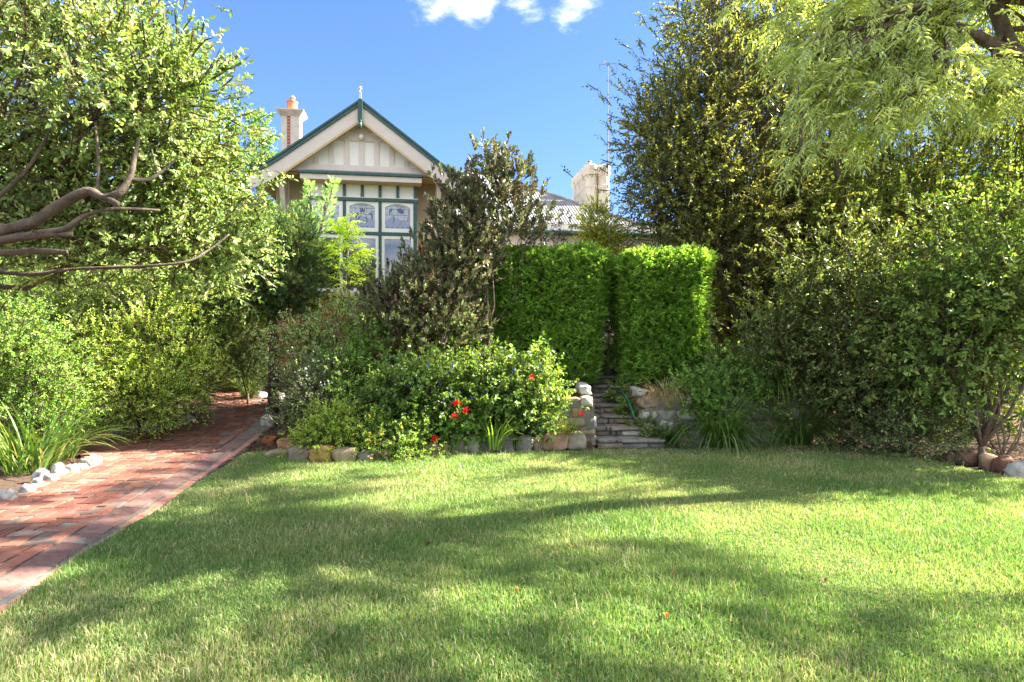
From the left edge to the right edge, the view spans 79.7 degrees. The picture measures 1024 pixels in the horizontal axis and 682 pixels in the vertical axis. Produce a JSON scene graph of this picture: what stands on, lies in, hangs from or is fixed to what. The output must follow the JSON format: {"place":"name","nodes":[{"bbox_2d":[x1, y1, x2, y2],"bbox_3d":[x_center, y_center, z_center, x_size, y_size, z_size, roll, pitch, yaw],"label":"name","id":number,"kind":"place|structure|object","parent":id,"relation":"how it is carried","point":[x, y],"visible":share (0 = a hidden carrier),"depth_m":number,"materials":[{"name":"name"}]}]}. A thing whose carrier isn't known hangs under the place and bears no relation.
{"place":"outdoors","nodes":[
{"label":"outdoors","id":0,"kind":"place"},
{"bbox_2d":[0,442,1023,681],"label":"lawn ground","id":1,"kind":"structure","parent":0,"point":[634,642],"depth_m":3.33,"materials":[{"name":"green plant"}]},
{"bbox_2d":[264,449,287,456],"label":"edging rock","id":2,"kind":"object","parent":1,"relation":"on","point":[275,452],"visible":0.48,"depth_m":7.84,"materials":[{"name":"stone"}]},
{"bbox_2d":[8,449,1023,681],"bbox_3d":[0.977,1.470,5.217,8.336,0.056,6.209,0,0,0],"label":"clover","id":3,"kind":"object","parent":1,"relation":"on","point":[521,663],"visible":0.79,"depth_m":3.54,"materials":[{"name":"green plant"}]},
{"bbox_2d":[0,344,1023,513],"bbox_3d":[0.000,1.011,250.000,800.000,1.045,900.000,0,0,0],"label":"ground","id":4,"kind":"structure","parent":0,"point":[15,482],"depth_m":9.00,"materials":[{"name":"soil"}]},
{"bbox_2d":[0,488,18,499],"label":"white stone","id":5,"kind":"object","parent":4,"relation":"on","point":[9,494],"visible":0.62,"depth_m":5.62,"materials":[{"name":"white stone"}]},
{"bbox_2d":[17,483,37,492],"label":"white stone","id":6,"kind":"object","parent":4,"relation":"on","point":[24,488],"visible":0.66,"depth_m":5.95,"materials":[{"name":"white stone"}]},
{"bbox_2d":[31,468,49,479],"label":"white stone","id":7,"kind":"object","parent":4,"relation":"on","point":[41,472],"visible":0.55,"depth_m":6.52,"materials":[{"name":"white stone"}]},
{"bbox_2d":[0,115,84,331],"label":"background tree","id":8,"kind":"object","parent":4,"relation":"on","point":[21,186],"visible":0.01,"depth_m":16.67,"materials":[{"name":"green plant"}]},
{"bbox_2d":[0,390,92,462],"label":"lily clump","id":9,"kind":"object","parent":4,"relation":"on","point":[13,433],"visible":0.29,"depth_m":7.55,"materials":[{"name":"green plant"}]},
{"bbox_2d":[43,473,59,480],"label":"white stone","id":10,"kind":"object","parent":4,"relation":"on","point":[49,477],"visible":0.57,"depth_m":6.42,"materials":[{"name":"white stone"}]},
{"bbox_2d":[51,462,68,475],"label":"white stone","id":11,"kind":"object","parent":4,"relation":"on","point":[58,468],"visible":0.64,"depth_m":6.71,"materials":[{"name":"white stone"}]},
{"bbox_2d":[0,275,124,462],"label":"shrub","id":12,"kind":"object","parent":4,"relation":"on","point":[10,344],"visible":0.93,"depth_m":7.75,"materials":[{"name":"green plant"}]},
{"bbox_2d":[1,396,127,459],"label":"lily clump","id":13,"kind":"object","parent":4,"relation":"on","point":[74,451],"visible":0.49,"depth_m":7.74,"materials":[{"name":"green plant"}]},
{"bbox_2d":[0,385,134,475],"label":"lily clump","id":14,"kind":"object","parent":4,"relation":"on","point":[42,455],"visible":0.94,"depth_m":6.95,"materials":[{"name":"green plant"}]},
{"bbox_2d":[65,463,79,471],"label":"white stone","id":15,"kind":"object","parent":4,"relation":"on","point":[72,467],"visible":0.52,"depth_m":6.84,"materials":[{"name":"white stone"}]},
{"bbox_2d":[78,454,101,465],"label":"white stone","id":16,"kind":"object","parent":4,"relation":"on","point":[93,460],"visible":0.62,"depth_m":7.17,"materials":[{"name":"white stone"}]},
{"bbox_2d":[0,285,230,447],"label":"shrub","id":17,"kind":"object","parent":4,"relation":"on","point":[159,385],"visible":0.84,"depth_m":9.07,"materials":[{"name":"green plant"}]},
{"bbox_2d":[0,227,236,426],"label":"shrub","id":18,"kind":"object","parent":4,"relation":"on","point":[16,293],"visible":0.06,"depth_m":10.29,"materials":[{"name":"green plant"}]},
{"bbox_2d":[22,254,255,403],"bbox_3d":[-5.990,-0.130,9.850,3.636,3.116,1.944,0,0,0],"label":"shrub","id":19,"kind":"object","parent":4,"relation":"on","point":[211,301],"visible":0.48,"depth_m":9.70,"materials":[{"name":"green plant"}]},
{"bbox_2d":[0,368,284,612],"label":"brick path","id":20,"kind":"structure","parent":4,"relation":"on","point":[255,427],"depth_m":5.91,"materials":[{"name":"red brick"}]},
{"bbox_2d":[260,414,276,427],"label":"white stone","id":21,"kind":"object","parent":20,"relation":"on","point":[268,423],"visible":0.64,"depth_m":9.98,"materials":[{"name":"grey stone"}]},
{"bbox_2d":[201,189,338,413],"bbox_3d":[-4.327,-0.675,10.947,2.568,3.931,2.282,0,0,0],"label":"conifer","id":22,"kind":"object","parent":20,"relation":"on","point":[303,259],"visible":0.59,"depth_m":10.59,"materials":[{"name":"green plant"}]},
{"bbox_2d":[289,199,322,241],"bbox_3d":[-3.864,-2.167,11.522,0.593,0.923,0.520,0,0,0],"label":"feathery conifer","id":23,"kind":"object","parent":22,"relation":"attached to","point":[294,204],"visible":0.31,"depth_m":11.39,"materials":[{"name":"green plant"}]},
{"bbox_2d":[299,179,328,243],"bbox_3d":[-3.782,-2.375,11.588,0.556,1.327,0.539,0,0,39],"label":"feathery conifer","id":24,"kind":"object","parent":22,"relation":"attached to","point":[307,189],"visible":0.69,"depth_m":11.49,"materials":[{"name":"green plant"}]},
{"bbox_2d":[306,175,340,249],"bbox_3d":[-3.584,-2.404,11.598,0.783,1.398,0.601,0,0,0],"label":"feathery conifer","id":25,"kind":"object","parent":22,"relation":"attached to","point":[329,192],"visible":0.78,"depth_m":11.52,"materials":[{"name":"green plant"}]},
{"bbox_2d":[0,0,298,334],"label":"broadleaf tree","id":26,"kind":"object","parent":4,"relation":"on","point":[166,196],"visible":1,"depth_m":5.25,"materials":[{"name":"green plant"}]},
{"bbox_2d":[112,257,247,372],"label":"shrub","id":27,"kind":"object","parent":4,"relation":"on","point":[225,322],"visible":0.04,"depth_m":13.06,"materials":[{"name":"green plant"}]},
{"bbox_2d":[185,331,267,390],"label":"grass tussock","id":28,"kind":"object","parent":4,"relation":"on","point":[229,388],"depth_m":12.78,"materials":[{"name":"green plant"}]},
{"bbox_2d":[206,307,268,365],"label":"shrub","id":29,"kind":"object","parent":4,"relation":"on","point":[244,335],"visible":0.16,"depth_m":13.46,"materials":[{"name":"green plant"}]},
{"bbox_2d":[196,126,279,220],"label":"shrub","id":30,"kind":"object","parent":4,"relation":"on","point":[251,165],"visible":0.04,"depth_m":16.25,"materials":[{"name":"green plant"}]},
{"bbox_2d":[209,309,281,403],"bbox_3d":[-5.034,0.302,11.558,1.390,1.895,1.180,0,0,0],"label":"conifer","id":31,"kind":"object","parent":4,"relation":"on","point":[240,357],"visible":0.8,"depth_m":11.51,"materials":[{"name":"green plant"}]},
{"bbox_2d":[218,351,283,398],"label":"grass tussock","id":32,"kind":"object","parent":4,"relation":"on","point":[242,390],"depth_m":12.07,"materials":[{"name":"green plant"}]},
{"bbox_2d":[241,107,277,207],"bbox_3d":[-7.164,-4.628,17.584,1.511,4.084,1.631,0,0,33],"label":"distant conifer","id":33,"kind":"object","parent":4,"relation":"on","point":[264,146],"visible":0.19,"depth_m":17.43,"materials":[{"name":"green plant"}]},
{"bbox_2d":[261,435,278,444],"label":"edging rock","id":34,"kind":"object","parent":4,"relation":"on","point":[266,440],"visible":0.71,"depth_m":8.84,"materials":[{"name":"stone"}]},
{"bbox_2d":[276,437,295,448],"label":"edging rock","id":35,"kind":"object","parent":4,"relation":"on","point":[281,444],"visible":0.41,"depth_m":8.34,"materials":[{"name":"stone"}]},
{"bbox_2d":[286,445,311,461],"bbox_3d":[-2.616,1.417,7.606,0.346,0.247,0.227,0,0,14],"label":"edging rock","id":36,"kind":"object","parent":4,"relation":"on","point":[293,452],"visible":0.49,"depth_m":7.52,"materials":[{"name":"stone"}]},
{"bbox_2d":[255,325,367,441],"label":"wildflower","id":37,"kind":"object","parent":4,"relation":"on","point":[307,384],"visible":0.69,"depth_m":8.64,"materials":[{"name":"green plant"}]},
{"bbox_2d":[250,281,382,408],"bbox_3d":[-2.947,0.130,9.794,2.373,2.179,1.905,0,0,0],"label":"shrub","id":38,"kind":"object","parent":4,"relation":"on","point":[310,338],"visible":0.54,"depth_m":9.71,"materials":[{"name":"green plant"}]},
{"bbox_2d":[308,444,336,463],"bbox_3d":[-2.326,1.417,7.564,0.367,0.278,0.263,0,0,1],"label":"edging rock","id":39,"kind":"object","parent":4,"relation":"on","point":[319,457],"visible":0.57,"depth_m":7.47,"materials":[{"name":"stone"}]},
{"bbox_2d":[276,394,378,462],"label":"herb","id":40,"kind":"object","parent":4,"relation":"on","point":[336,429],"visible":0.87,"depth_m":7.68,"materials":[{"name":"green plant"}]},
{"bbox_2d":[332,447,357,461],"bbox_3d":[-2.053,1.430,7.569,0.310,0.242,0.255,0,0,-5],"label":"edging rock","id":41,"kind":"object","parent":4,"relation":"on","point":[346,453],"visible":0.6,"depth_m":7.47,"materials":[{"name":"stone"}]},
{"bbox_2d":[313,212,379,341],"bbox_3d":[-3.024,-0.891,11.326,1.213,2.890,1.100,0,0,0],"label":"elder","id":42,"kind":"object","parent":4,"relation":"on","point":[340,228],"visible":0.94,"depth_m":11.20,"materials":[{"name":"green plant"}]},
{"bbox_2d":[356,450,374,461],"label":"edging rock","id":43,"kind":"object","parent":4,"relation":"on","point":[362,455],"visible":0.56,"depth_m":7.55,"materials":[{"name":"stone"}]},
{"bbox_2d":[291,232,468,347],"bbox_3d":[-2.141,-0.765,11.424,3.740,2.747,1.274,0,0,-11],"label":"shrub","id":44,"kind":"object","parent":4,"relation":"on","point":[338,290],"visible":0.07,"depth_m":11.09,"materials":[{"name":"green plant"}]},
{"bbox_2d":[282,291,494,435],"bbox_3d":[-1.889,0.332,9.249,3.010,2.218,2.041,0,0,-31],"label":"shrub","id":45,"kind":"object","parent":4,"relation":"on","point":[366,354],"visible":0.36,"depth_m":8.97,"materials":[{"name":"green plant"}]},
{"bbox_2d":[344,402,447,463],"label":"lantana","id":46,"kind":"object","parent":4,"relation":"on","point":[408,444],"visible":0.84,"depth_m":7.69,"materials":[{"name":"green plant"}]},
{"bbox_2d":[277,377,540,452],"bbox_3d":[-1.391,1.164,8.578,3.706,1.407,1.597,0,0,0],"label":"shrub","id":47,"kind":"object","parent":4,"relation":"on","point":[390,403],"visible":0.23,"depth_m":8.29,"materials":[{"name":"green plant"}]},
{"bbox_2d":[420,441,438,454],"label":"edging rock","id":48,"kind":"object","parent":4,"relation":"on","point":[435,447],"visible":0.34,"depth_m":7.91,"materials":[{"name":"stone"}]},
{"bbox_2d":[340,128,561,377],"bbox_3d":[-0.911,-1.122,9.473,3.381,4.333,1.817,0,0,-14],"label":"purple shrub","id":49,"kind":"object","parent":4,"relation":"on","point":[404,294],"visible":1,"depth_m":9.28,"materials":[{"name":"green plant"}]},
{"bbox_2d":[351,330,550,448],"bbox_3d":[-0.803,0.694,8.535,2.692,1.722,1.860,0,0,0],"label":"salvia","id":50,"kind":"object","parent":4,"relation":"on","point":[429,374],"visible":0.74,"depth_m":8.17,"materials":[{"name":"green plant"}]},
{"bbox_2d":[406,398,498,454],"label":"geranium","id":51,"kind":"object","parent":4,"relation":"on","point":[456,432],"visible":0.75,"depth_m":8.05,"materials":[{"name":"green plant"}]},
{"bbox_2d":[449,438,468,454],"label":"edging rock","id":52,"kind":"object","parent":4,"relation":"on","point":[460,447],"visible":0.47,"depth_m":8.07,"materials":[{"name":"stone"}]},
{"bbox_2d":[430,234,509,361],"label":"shrub","id":53,"kind":"object","parent":4,"relation":"on","point":[481,295],"visible":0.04,"depth_m":11.89,"materials":[{"name":"green plant"}]},
{"bbox_2d":[467,435,480,453],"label":"edging rock","id":54,"kind":"object","parent":4,"relation":"on","point":[472,447],"visible":0.4,"depth_m":8.14,"materials":[{"name":"stone"}]},
{"bbox_2d":[467,413,521,449],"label":"daylily","id":55,"kind":"object","parent":4,"relation":"on","point":[496,440],"visible":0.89,"depth_m":7.97,"materials":[{"name":"green plant"}]},
{"bbox_2d":[249,86,756,379],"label":"house","id":56,"kind":"structure","parent":4,"relation":"on","point":[377,163],"depth_m":13.33,"materials":[{"name":"beige paint"}]},
{"bbox_2d":[310,234,342,291],"bbox_3d":[-3.999,-1.677,13.209,0.688,1.240,0.040,0,0,-9],"label":"casement window","id":57,"kind":"structure","parent":56,"relation":"in","point":[330,236],"depth_m":13.22,"materials":[{"name":"white paint"}]},
{"bbox_2d":[311,200,342,230],"bbox_3d":[-3.999,-2.703,13.209,0.688,0.652,0.040,0,0,-9],"label":"leadlight window","id":58,"kind":"structure","parent":56,"relation":"in","point":[339,208],"depth_m":13.22,"materials":[{"name":"white paint"}]},
{"bbox_2d":[346,201,378,231],"bbox_3d":[-3.253,-2.703,13.327,0.688,0.652,0.040,0,0,-9],"label":"leadlight window","id":59,"kind":"structure","parent":56,"relation":"in","point":[371,219],"depth_m":13.33,"materials":[{"name":"glass"}]},
{"bbox_2d":[346,235,378,291],"bbox_3d":[-3.253,-1.677,13.327,0.688,1.240,0.040,0,0,-9],"label":"casement window","id":60,"kind":"structure","parent":56,"relation":"in","point":[373,240],"depth_m":13.34,"materials":[{"name":"white paint"}]},
{"bbox_2d":[382,202,412,232],"bbox_3d":[-2.502,-2.703,13.446,0.688,0.652,0.040,0,0,-9],"label":"leadlight window","id":61,"kind":"structure","parent":56,"relation":"in","point":[396,217],"depth_m":13.44,"materials":[{"name":"glass"}]},
{"bbox_2d":[382,236,412,281],"bbox_3d":[-2.502,-1.677,13.446,0.688,1.240,0.040,0,0,-9],"label":"casement window","id":62,"kind":"structure","parent":56,"relation":"in","point":[390,249],"depth_m":13.42,"materials":[{"name":"glass"}]},
{"bbox_2d":[599,63,616,207],"bbox_3d":[3.020,-6.427,19.300,0.571,4.799,0.204,0,0,0],"label":"television antenna","id":63,"kind":"object","parent":56,"relation":"attached to","point":[607,149],"visible":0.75,"depth_m":19.29,"materials":[{"name":"metal"}]},
{"bbox_2d":[494,433,513,452],"bbox_3d":[-0.104,1.399,8.263,0.292,0.322,0.200,0,0,5],"label":"edging rock","id":64,"kind":"object","parent":4,"relation":"on","point":[507,445],"visible":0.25,"depth_m":8.18,"materials":[{"name":"stone"}]},
{"bbox_2d":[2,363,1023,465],"bbox_3d":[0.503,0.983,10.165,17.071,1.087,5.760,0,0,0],"label":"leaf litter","id":65,"kind":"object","parent":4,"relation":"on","point":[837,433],"visible":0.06,"depth_m":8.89,"materials":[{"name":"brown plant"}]},
{"bbox_2d":[514,434,533,451],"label":"edging rock","id":66,"kind":"object","parent":4,"relation":"on","point":[528,443],"visible":0.59,"depth_m":8.22,"materials":[{"name":"stone"}]},
{"bbox_2d":[465,330,589,449],"bbox_3d":[0.247,0.669,8.375,1.460,1.648,1.547,0,0,37],"label":"salvia","id":67,"kind":"object","parent":4,"relation":"on","point":[541,381],"visible":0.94,"depth_m":8.24,"materials":[{"name":"green plant"}]},
{"bbox_2d":[470,395,596,445],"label":"stone wall","id":68,"kind":"structure","parent":4,"relation":"on","point":[579,402],"depth_m":8.63,"materials":[{"name":"grey stone"}]},
{"bbox_2d":[532,437,542,451],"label":"edging rock","id":69,"kind":"object","parent":4,"relation":"on","point":[537,445],"visible":0.78,"depth_m":8.29,"materials":[{"name":"stone"}]},
{"bbox_2d":[485,238,619,385],"bbox_3d":[0.647,-0.310,10.324,2.287,2.725,1.748,0,0,0],"label":"hedge","id":70,"kind":"object","parent":4,"relation":"on","point":[563,294],"visible":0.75,"depth_m":9.73,"materials":[{"name":"green plant"}]},
{"bbox_2d":[542,430,568,450],"bbox_3d":[0.588,1.369,8.366,0.386,0.294,0.274,0,0,6],"label":"edging rock","id":71,"kind":"object","parent":4,"relation":"on","point":[559,443],"visible":0.75,"depth_m":8.26,"materials":[{"name":"stone"}]},
{"bbox_2d":[548,200,576,245],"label":"shrub","id":72,"kind":"object","parent":4,"relation":"on","point":[559,229],"visible":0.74,"depth_m":11.52,"materials":[{"name":"green plant"}]},
{"bbox_2d":[539,406,597,437],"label":"sedge","id":73,"kind":"object","parent":4,"relation":"on","point":[568,430],"visible":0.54,"depth_m":8.29,"materials":[{"name":"green plant"}]},
{"bbox_2d":[567,431,586,450],"bbox_3d":[0.873,1.377,8.385,0.308,0.280,0.245,0,0,13],"label":"edging rock","id":74,"kind":"object","parent":4,"relation":"on","point":[578,441],"visible":0.78,"depth_m":8.29,"materials":[{"name":"stone"}]},
{"bbox_2d":[575,380,591,397],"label":"stone wall","id":75,"kind":"structure","parent":4,"relation":"on","point":[582,388],"depth_m":8.91,"materials":[{"name":"white stone"}]},
{"bbox_2d":[586,311,615,375],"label":"shrub","id":76,"kind":"object","parent":4,"relation":"on","point":[607,343],"visible":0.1,"depth_m":11.21,"materials":[{"name":"green plant"}]},
{"bbox_2d":[566,193,643,365],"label":"shrub","id":77,"kind":"object","parent":4,"relation":"on","point":[584,234],"visible":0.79,"depth_m":12.41,"materials":[{"name":"green plant"}]},
{"bbox_2d":[582,375,665,449],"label":"stone steps","id":78,"kind":"structure","parent":4,"relation":"on","point":[611,432],"depth_m":8.86,"materials":[{"name":"grey stone"}]},
{"bbox_2d":[612,382,646,423],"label":"stone wall","id":79,"kind":"structure","parent":4,"relation":"on","point":[635,391],"depth_m":9.15,"materials":[{"name":"grey stone"}]},
{"bbox_2d":[585,348,695,446],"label":"creeper","id":80,"kind":"object","parent":4,"relation":"on","point":[622,403],"visible":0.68,"depth_m":9.19,"materials":[{"name":"green plant"}]},
{"bbox_2d":[621,377,738,468],"bbox_3d":[2.114,1.035,8.382,0.431,0.937,2.795,0,0,-22],"label":"garden hose","id":81,"kind":"object","parent":80,"relation":"on","point":[637,423],"visible":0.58,"depth_m":8.76,"materials":[{"name":"green rubber"}]},
{"bbox_2d":[608,241,718,390],"bbox_3d":[2.430,-0.257,10.108,1.812,2.660,1.629,0,0,0],"label":"hedge","id":82,"kind":"object","parent":4,"relation":"on","point":[658,316],"visible":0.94,"depth_m":9.52,"materials":[{"name":"green plant"}]},
{"bbox_2d":[647,414,697,448],"bbox_3d":[2.259,1.235,8.674,0.941,0.488,0.945,0,0,-17],"label":"liriope","id":83,"kind":"object","parent":4,"relation":"on","point":[670,437],"visible":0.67,"depth_m":8.57,"materials":[{"name":"green plant"}]},
{"bbox_2d":[688,429,705,445],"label":"edging rock","id":84,"kind":"object","parent":4,"relation":"on","point":[698,442],"visible":0.3,"depth_m":8.76,"materials":[{"name":"stone"}]},
{"bbox_2d":[642,372,804,458],"bbox_3d":[2.944,0.940,8.623,2.524,1.078,2.429,0,0,0],"label":"liriope","id":85,"kind":"object","parent":4,"relation":"on","point":[720,436],"visible":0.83,"depth_m":8.32,"materials":[{"name":"green plant"}]},
{"bbox_2d":[637,395,812,444],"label":"stone wall","id":86,"kind":"structure","parent":4,"relation":"on","point":[650,404],"depth_m":8.84,"materials":[{"name":"grey stone"}]},
{"bbox_2d":[625,375,699,399],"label":"trailing tussock","id":87,"kind":"object","parent":86,"relation":"on","point":[664,393],"visible":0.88,"depth_m":8.78,"materials":[{"name":"green plant"}]},
{"bbox_2d":[661,333,796,445],"bbox_3d":[3.166,0.687,9.148,1.973,1.641,1.668,0,0,0],"label":"pelargonium","id":88,"kind":"object","parent":4,"relation":"on","point":[712,385],"visible":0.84,"depth_m":8.80,"materials":[{"name":"green plant"}]},
{"bbox_2d":[561,0,926,363],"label":"ornamental tree","id":89,"kind":"object","parent":4,"relation":"on","point":[709,213],"visible":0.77,"depth_m":11.00,"materials":[{"name":"green plant"}]},
{"bbox_2d":[709,326,779,377],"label":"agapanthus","id":90,"kind":"object","parent":4,"relation":"on","point":[742,349],"visible":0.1,"depth_m":10.12,"materials":[{"name":"green plant"}]},
{"bbox_2d":[710,325,858,404],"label":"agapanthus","id":91,"kind":"object","parent":4,"relation":"on","point":[780,378],"visible":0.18,"depth_m":9.04,"materials":[{"name":"green plant"}]},
{"bbox_2d":[704,284,878,387],"bbox_3d":[7.168,-0.694,15.873,4.875,4.525,5.478,0,0,27],"label":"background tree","id":92,"kind":"object","parent":4,"relation":"on","point":[713,334],"visible":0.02,"depth_m":15.53,"materials":[{"name":"green plant"}]},
{"bbox_2d":[736,376,887,454],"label":"agapanthus","id":93,"kind":"object","parent":4,"relation":"on","point":[799,439],"visible":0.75,"depth_m":8.54,"materials":[{"name":"green plant"}]},
{"bbox_2d":[633,0,1023,372],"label":"ornamental tree","id":94,"kind":"object","parent":4,"relation":"on","point":[724,310],"visible":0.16,"depth_m":11.76,"materials":[{"name":"green plant"}]},
{"bbox_2d":[705,177,1016,455],"bbox_3d":[4.690,-0.461,8.753,3.941,4.322,3.093,0,0,0],"label":"laurel","id":95,"kind":"object","parent":4,"relation":"on","point":[823,336],"visible":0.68,"depth_m":8.54,"materials":[{"name":"green plant"}]},
{"bbox_2d":[710,0,1023,196],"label":"ash tree","id":96,"kind":"object","parent":4,"relation":"on","point":[854,35],"visible":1,"depth_m":5.47,"materials":[{"name":"green plant"}]},
{"bbox_2d":[790,8,1023,419],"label":"ornamental tree","id":97,"kind":"object","parent":4,"relation":"on","point":[988,158],"visible":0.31,"depth_m":10.96,"materials":[{"name":"green plant"}]},
{"bbox_2d":[803,344,1023,432],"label":"shrub","id":98,"kind":"object","parent":4,"relation":"on","point":[1021,405],"visible":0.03,"depth_m":10.05,"materials":[{"name":"green plant"}]},
{"bbox_2d":[837,383,1001,465],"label":"shrub","id":99,"kind":"object","parent":4,"relation":"on","point":[945,423],"visible":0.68,"depth_m":7.72,"materials":[{"name":"green plant"}]},
{"bbox_2d":[842,142,1023,466],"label":"laurel","id":100,"kind":"object","parent":4,"relation":"on","point":[994,313],"visible":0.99,"depth_m":7.33,"materials":[{"name":"green plant"}]},
{"bbox_2d":[942,452,956,463],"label":"edging rock","id":101,"kind":"object","parent":4,"relation":"on","point":[948,455],"visible":0.38,"depth_m":7.55,"materials":[{"name":"stone"}]},
{"bbox_2d":[950,450,977,465],"bbox_3d":[5.618,1.440,7.551,0.386,0.205,0.286,0,0,-6],"label":"edging rock","id":102,"kind":"object","parent":4,"relation":"on","point":[971,458],"visible":0.57,"depth_m":7.44,"materials":[{"name":"stone"}]},
{"bbox_2d":[918,352,1023,455],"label":"oleander","id":103,"kind":"object","parent":4,"relation":"on","point":[1018,413],"visible":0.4,"depth_m":7.72,"materials":[{"name":"green plant"}]},
{"bbox_2d":[978,453,997,469],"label":"edging rock","id":104,"kind":"object","parent":4,"relation":"on","point":[985,459],"visible":0.7,"depth_m":7.19,"materials":[{"name":"stone"}]},
{"bbox_2d":[991,455,1012,472],"bbox_3d":[5.692,1.430,7.092,0.239,0.226,0.178,0,0,-4],"label":"edging rock","id":105,"kind":"object","parent":4,"relation":"on","point":[999,463],"visible":0.66,"depth_m":7.05,"materials":[{"name":"stone"}]},
{"bbox_2d":[1003,460,1023,478],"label":"edging rock","id":106,"kind":"object","parent":4,"relation":"on","point":[1014,469],"visible":0.81,"depth_m":6.70,"materials":[{"name":"stone"}]},
{"bbox_2d":[0,0,1023,341],"label":"sky","id":107,"kind":"structure","parent":0,"point":[441,72],"materials":[{"name":"blue"}]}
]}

